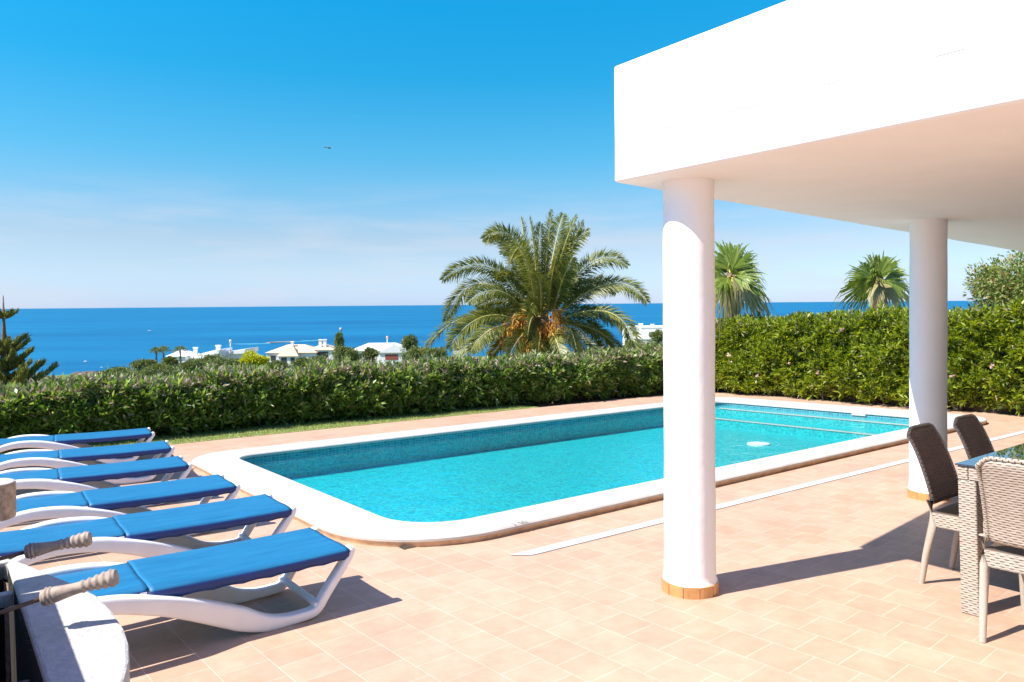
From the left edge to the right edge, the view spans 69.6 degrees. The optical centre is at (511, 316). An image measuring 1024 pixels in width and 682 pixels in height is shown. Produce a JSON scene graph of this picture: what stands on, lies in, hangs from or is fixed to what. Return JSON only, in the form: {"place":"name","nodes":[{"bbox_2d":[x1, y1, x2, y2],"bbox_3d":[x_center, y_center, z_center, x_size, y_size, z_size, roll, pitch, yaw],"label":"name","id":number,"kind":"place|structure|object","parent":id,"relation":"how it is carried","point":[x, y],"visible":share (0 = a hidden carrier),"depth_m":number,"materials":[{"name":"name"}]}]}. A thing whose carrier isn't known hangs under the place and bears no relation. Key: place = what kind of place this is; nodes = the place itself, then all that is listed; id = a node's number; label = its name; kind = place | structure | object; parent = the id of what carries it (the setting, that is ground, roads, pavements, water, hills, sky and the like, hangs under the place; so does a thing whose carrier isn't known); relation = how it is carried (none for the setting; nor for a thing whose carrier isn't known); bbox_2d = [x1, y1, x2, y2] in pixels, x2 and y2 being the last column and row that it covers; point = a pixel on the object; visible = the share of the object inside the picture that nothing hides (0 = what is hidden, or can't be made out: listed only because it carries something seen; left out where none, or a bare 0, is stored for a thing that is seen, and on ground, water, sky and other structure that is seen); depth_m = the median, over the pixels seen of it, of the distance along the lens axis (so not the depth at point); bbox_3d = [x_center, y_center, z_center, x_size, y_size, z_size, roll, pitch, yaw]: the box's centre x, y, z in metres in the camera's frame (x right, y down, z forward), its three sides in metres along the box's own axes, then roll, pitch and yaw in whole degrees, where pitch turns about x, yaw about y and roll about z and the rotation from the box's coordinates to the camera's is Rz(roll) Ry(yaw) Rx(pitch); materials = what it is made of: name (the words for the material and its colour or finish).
{"place":"outdoors","nodes":[
{"label":"outdoors","id":0,"kind":"place"},
{"bbox_2d":[0,404,535,453],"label":"lawn strip","id":1,"kind":"object","parent":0,"point":[311,428],"visible":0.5,"depth_m":11.88,"materials":[{"name":"green plant"}]},
{"bbox_2d":[31,352,571,385],"bbox_3d":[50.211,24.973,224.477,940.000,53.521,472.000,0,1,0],"label":"hillside","id":2,"kind":"structure","parent":0,"point":[484,358],"depth_m":223.90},
{"bbox_2d":[0,295,58,386],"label":"norfolk pine","id":3,"kind":"object","parent":2,"relation":"on","point":[10,359],"visible":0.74,"depth_m":37.92,"materials":[{"name":"green plant"}]},
{"bbox_2d":[71,371,99,374],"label":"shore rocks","id":4,"kind":"object","parent":2,"relation":"on","point":[83,372],"visible":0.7,"depth_m":229.08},
{"bbox_2d":[86,365,143,377],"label":"shrub","id":5,"kind":"object","parent":2,"relation":"on","point":[123,368],"visible":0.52,"depth_m":119.61,"materials":[{"name":"green plant"}]},
{"bbox_2d":[122,358,160,378],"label":"shrub","id":6,"kind":"object","parent":2,"relation":"on","point":[140,363],"visible":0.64,"depth_m":129.37,"materials":[{"name":"green plant"}]},
{"bbox_2d":[148,347,162,363],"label":"palm","id":7,"kind":"object","parent":2,"relation":"on","point":[156,350],"visible":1,"depth_m":149.97,"materials":[{"name":"green plant"}]},
{"bbox_2d":[129,362,185,379],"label":"shrub","id":8,"kind":"object","parent":2,"relation":"on","point":[165,369],"visible":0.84,"depth_m":89.52,"materials":[{"name":"green plant"}]},
{"bbox_2d":[154,346,170,357],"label":"palm","id":9,"kind":"object","parent":2,"relation":"on","point":[165,348],"visible":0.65,"depth_m":152.06,"materials":[{"name":"green plant"}]},
{"bbox_2d":[155,355,180,369],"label":"shrub","id":10,"kind":"object","parent":2,"relation":"on","point":[170,360],"visible":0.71,"depth_m":119.53,"materials":[{"name":"green plant"}]},
{"bbox_2d":[171,345,187,372],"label":"palm","id":11,"kind":"object","parent":2,"relation":"on","point":[177,348],"visible":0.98,"depth_m":150.01,"materials":[{"name":"green plant"}]},
{"bbox_2d":[174,357,208,374],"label":"shrub","id":12,"kind":"object","parent":2,"relation":"on","point":[190,363],"visible":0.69,"depth_m":94.41,"materials":[{"name":"green plant"}]},
{"bbox_2d":[178,353,225,371],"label":"shrub","id":13,"kind":"object","parent":2,"relation":"on","point":[207,358],"visible":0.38,"depth_m":104.61,"materials":[{"name":"green plant"}]},
{"bbox_2d":[167,345,257,371],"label":"beach house","id":14,"kind":"structure","parent":2,"relation":"on","point":[224,352],"depth_m":168.06,"materials":[{"name":"paint"}]},
{"bbox_2d":[211,357,248,366],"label":"shrub","id":15,"kind":"object","parent":2,"relation":"on","point":[218,361],"visible":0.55,"depth_m":99.40,"materials":[{"name":"green plant"}]},
{"bbox_2d":[237,350,269,367],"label":"yellow bush","id":16,"kind":"object","parent":2,"relation":"on","point":[254,358],"visible":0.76,"depth_m":109.32,"materials":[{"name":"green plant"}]},
{"bbox_2d":[262,360,293,370],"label":"shrub","id":17,"kind":"object","parent":2,"relation":"on","point":[283,364],"visible":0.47,"depth_m":94.73,"materials":[{"name":"green plant"}]},
{"bbox_2d":[287,356,308,368],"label":"shrub","id":18,"kind":"object","parent":2,"relation":"on","point":[298,360],"visible":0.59,"depth_m":99.69,"materials":[{"name":"green plant"}]},
{"bbox_2d":[266,339,336,369],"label":"beach house","id":19,"kind":"structure","parent":2,"relation":"on","point":[292,351],"depth_m":175.44,"materials":[{"name":"paint"}]},
{"bbox_2d":[317,352,327,357],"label":"window","id":20,"kind":"structure","parent":19,"relation":"in","point":[318,353],"depth_m":176.63,"materials":[{"name":"grey"}]},
{"bbox_2d":[301,355,333,368],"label":"shrub","id":21,"kind":"object","parent":2,"relation":"on","point":[316,359],"visible":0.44,"depth_m":99.56,"materials":[{"name":"green plant"}]},
{"bbox_2d":[332,332,344,360],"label":"shrub","id":22,"kind":"object","parent":2,"relation":"on","point":[339,339],"visible":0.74,"depth_m":139.71,"materials":[{"name":"green plant"}]},
{"bbox_2d":[326,344,364,361],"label":"shrub","id":23,"kind":"object","parent":2,"relation":"on","point":[339,351],"visible":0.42,"depth_m":119.38,"materials":[{"name":"green plant"}]},
{"bbox_2d":[343,349,361,361],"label":"shrub","id":24,"kind":"object","parent":2,"relation":"on","point":[354,354],"visible":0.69,"depth_m":114.62,"materials":[{"name":"green plant"}]},
{"bbox_2d":[360,347,380,363],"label":"shrub","id":25,"kind":"object","parent":2,"relation":"on","point":[370,353],"visible":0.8,"depth_m":119.80,"materials":[{"name":"green plant"}]},
{"bbox_2d":[355,339,405,363],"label":"beach house","id":26,"kind":"structure","parent":2,"relation":"on","point":[390,351],"depth_m":183.01,"materials":[{"name":"paint"}]},
{"bbox_2d":[385,354,397,359],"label":"window","id":27,"kind":"structure","parent":26,"relation":"in","point":[387,356],"depth_m":182.95,"materials":[{"name":"red"}]},
{"bbox_2d":[397,333,420,362],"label":"shrub","id":28,"kind":"object","parent":2,"relation":"on","point":[408,341],"visible":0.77,"depth_m":149.64,"materials":[{"name":"green plant"}]},
{"bbox_2d":[400,345,426,362],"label":"shrub","id":29,"kind":"object","parent":2,"relation":"on","point":[417,350],"visible":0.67,"depth_m":109.60,"materials":[{"name":"green plant"}]},
{"bbox_2d":[414,346,449,358],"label":"shrub","id":30,"kind":"object","parent":2,"relation":"on","point":[439,351],"visible":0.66,"depth_m":89.57,"materials":[{"name":"green plant"}]},
{"bbox_2d":[421,209,651,359],"bbox_3d":[0.551,0.293,18.813,5.348,6.197,4.114,-1,1,-34],"label":"date palm","id":31,"kind":"object","parent":2,"relation":"on","point":[533,326],"visible":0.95,"depth_m":18.60,"materials":[{"name":"green plant"}]},
{"bbox_2d":[623,323,662,344],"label":"beach house","id":32,"kind":"structure","parent":2,"relation":"on","point":[646,330],"depth_m":213.12,"materials":[{"name":"paint"}]},
{"bbox_2d":[634,339,658,350],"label":"shrub","id":33,"kind":"object","parent":2,"relation":"on","point":[648,342],"visible":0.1,"depth_m":99.97,"materials":[{"name":"green plant"}]},
{"bbox_2d":[647,328,662,346],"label":"shrub","id":34,"kind":"object","parent":2,"relation":"on","point":[656,335],"visible":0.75,"depth_m":149.53,"materials":[{"name":"green plant"}]},
{"bbox_2d":[830,251,908,311],"bbox_3d":[10.385,1.336,21.023,2.158,6.448,1.600,-1,1,-33],"label":"fan palm","id":35,"kind":"object","parent":2,"relation":"on","point":[866,282],"visible":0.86,"depth_m":20.77,"materials":[{"name":"green plant"}]},
{"bbox_2d":[962,250,1023,326],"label":"flowering bush","id":36,"kind":"object","parent":2,"relation":"on","point":[1008,285],"visible":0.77,"depth_m":15.36,"materials":[{"name":"green plant"}]},
{"bbox_2d":[169,394,663,444],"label":"garden soil","id":37,"kind":"structure","parent":0,"point":[557,403],"depth_m":15.33,"materials":[{"name":"brown soil"}]},
{"bbox_2d":[0,340,715,449],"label":"hedge","id":38,"kind":"object","parent":37,"relation":"on","point":[222,397],"visible":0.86,"depth_m":12.41,"materials":[{"name":"green plant"}]},
{"bbox_2d":[715,240,774,337],"bbox_3d":[5.218,0.281,17.448,2.075,4.262,1.483,-1,1,-34],"label":"fan palm","id":39,"kind":"object","parent":37,"relation":"on","point":[734,286],"visible":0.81,"depth_m":17.11,"materials":[{"name":"green plant"}]},
{"bbox_2d":[715,295,1023,416],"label":"hedge","id":40,"kind":"object","parent":37,"relation":"on","point":[849,356],"visible":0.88,"depth_m":13.83,"materials":[{"name":"green plant"}]},
{"bbox_2d":[0,301,988,375],"bbox_3d":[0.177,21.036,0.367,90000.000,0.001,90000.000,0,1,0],"label":"sea","id":41,"kind":"structure","parent":0,"point":[70,340],"depth_m":758.68,"materials":[{"name":"liquid"}]},
{"bbox_2d":[237,340,322,344],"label":"shoal foam","id":42,"kind":"object","parent":41,"relation":"on","point":[278,341],"visible":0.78,"depth_m":423.60,"materials":[{"name":"white"}]},
{"bbox_2d":[0,391,1023,681],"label":"terrace floor","id":43,"kind":"structure","parent":0,"point":[818,583],"depth_m":4.10,"materials":[{"name":"tile"}]},
{"bbox_2d":[0,478,129,681],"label":"barbecue","id":44,"kind":"object","parent":43,"relation":"on","point":[80,637],"visible":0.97,"depth_m":1.75,"materials":[{"name":"white stone"}]},
{"bbox_2d":[0,531,118,614],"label":"grill rack","id":45,"kind":"object","parent":44,"relation":"on","point":[50,595],"visible":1,"depth_m":1.71,"materials":[{"name":"wood"}]},
{"bbox_2d":[0,427,154,462],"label":"sun lounger","id":46,"kind":"object","parent":43,"relation":"on","point":[64,441],"visible":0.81,"depth_m":8.73,"materials":[{"name":"blue fabric"}]},
{"bbox_2d":[0,440,174,484],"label":"sun lounger","id":47,"kind":"object","parent":43,"relation":"on","point":[65,457],"visible":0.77,"depth_m":7.57,"materials":[{"name":"blue fabric"}]},
{"bbox_2d":[0,455,192,506],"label":"sun lounger","id":48,"kind":"object","parent":43,"relation":"on","point":[80,478],"visible":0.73,"depth_m":6.52,"materials":[{"name":"blue fabric"}]},
{"bbox_2d":[0,474,240,535],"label":"sun lounger","id":49,"kind":"object","parent":43,"relation":"on","point":[111,502],"visible":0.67,"depth_m":5.50,"materials":[{"name":"blue fabric"}]},
{"bbox_2d":[0,493,296,564],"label":"sun lounger","id":50,"kind":"object","parent":43,"relation":"on","point":[154,533],"visible":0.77,"depth_m":4.68,"materials":[{"name":"blue fabric"}]},
{"bbox_2d":[42,526,354,631],"bbox_3d":[-1.849,1.444,3.703,2.039,0.379,0.685,0,-1,-37],"label":"sun lounger","id":51,"kind":"object","parent":43,"relation":"on","point":[193,585],"visible":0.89,"depth_m":3.81,"materials":[{"name":"blue fabric"}]},
{"bbox_2d":[192,397,986,549],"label":"swimming pool","id":52,"kind":"structure","parent":43,"relation":"in","point":[450,485],"depth_m":9.37,"materials":[{"name":"liquid"}]},
{"bbox_2d":[511,430,1023,554],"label":"drain channel","id":53,"kind":"object","parent":43,"relation":"on","point":[609,533],"visible":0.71,"depth_m":6.38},
{"bbox_2d":[614,0,1023,599],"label":"villa","id":54,"kind":"object","parent":43,"relation":"on","point":[904,115],"visible":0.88,"depth_m":3.88,"materials":[{"name":"paint"}]},
{"bbox_2d":[907,423,984,583],"bbox_3d":[2.723,1.112,4.297,0.469,0.913,0.669,0,-1,-38],"label":"dining chair","id":55,"kind":"object","parent":43,"relation":"on","point":[935,461],"visible":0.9,"depth_m":4.43,"materials":[{"name":"wicker"}]},
{"bbox_2d":[953,414,994,544],"bbox_3d":[3.244,1.110,4.701,0.469,0.913,0.669,0,-1,-38],"label":"dining chair","id":56,"kind":"object","parent":43,"relation":"on","point":[972,434],"visible":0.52,"depth_m":4.91,"materials":[{"name":"wicker"}]},
{"bbox_2d":[955,443,1023,616],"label":"dining table","id":57,"kind":"object","parent":43,"relation":"on","point":[970,522],"visible":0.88,"depth_m":3.88,"materials":[{"name":"wicker"}]},
{"bbox_2d":[975,456,1023,642],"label":"dining chair","id":58,"kind":"object","parent":43,"relation":"on","point":[1001,483],"visible":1,"depth_m":3.49,"materials":[{"name":"wicker"}]},
{"bbox_2d":[0,0,1023,308],"label":"sky","id":59,"kind":"structure","parent":0,"point":[154,153],"materials":[{"name":"blue"}]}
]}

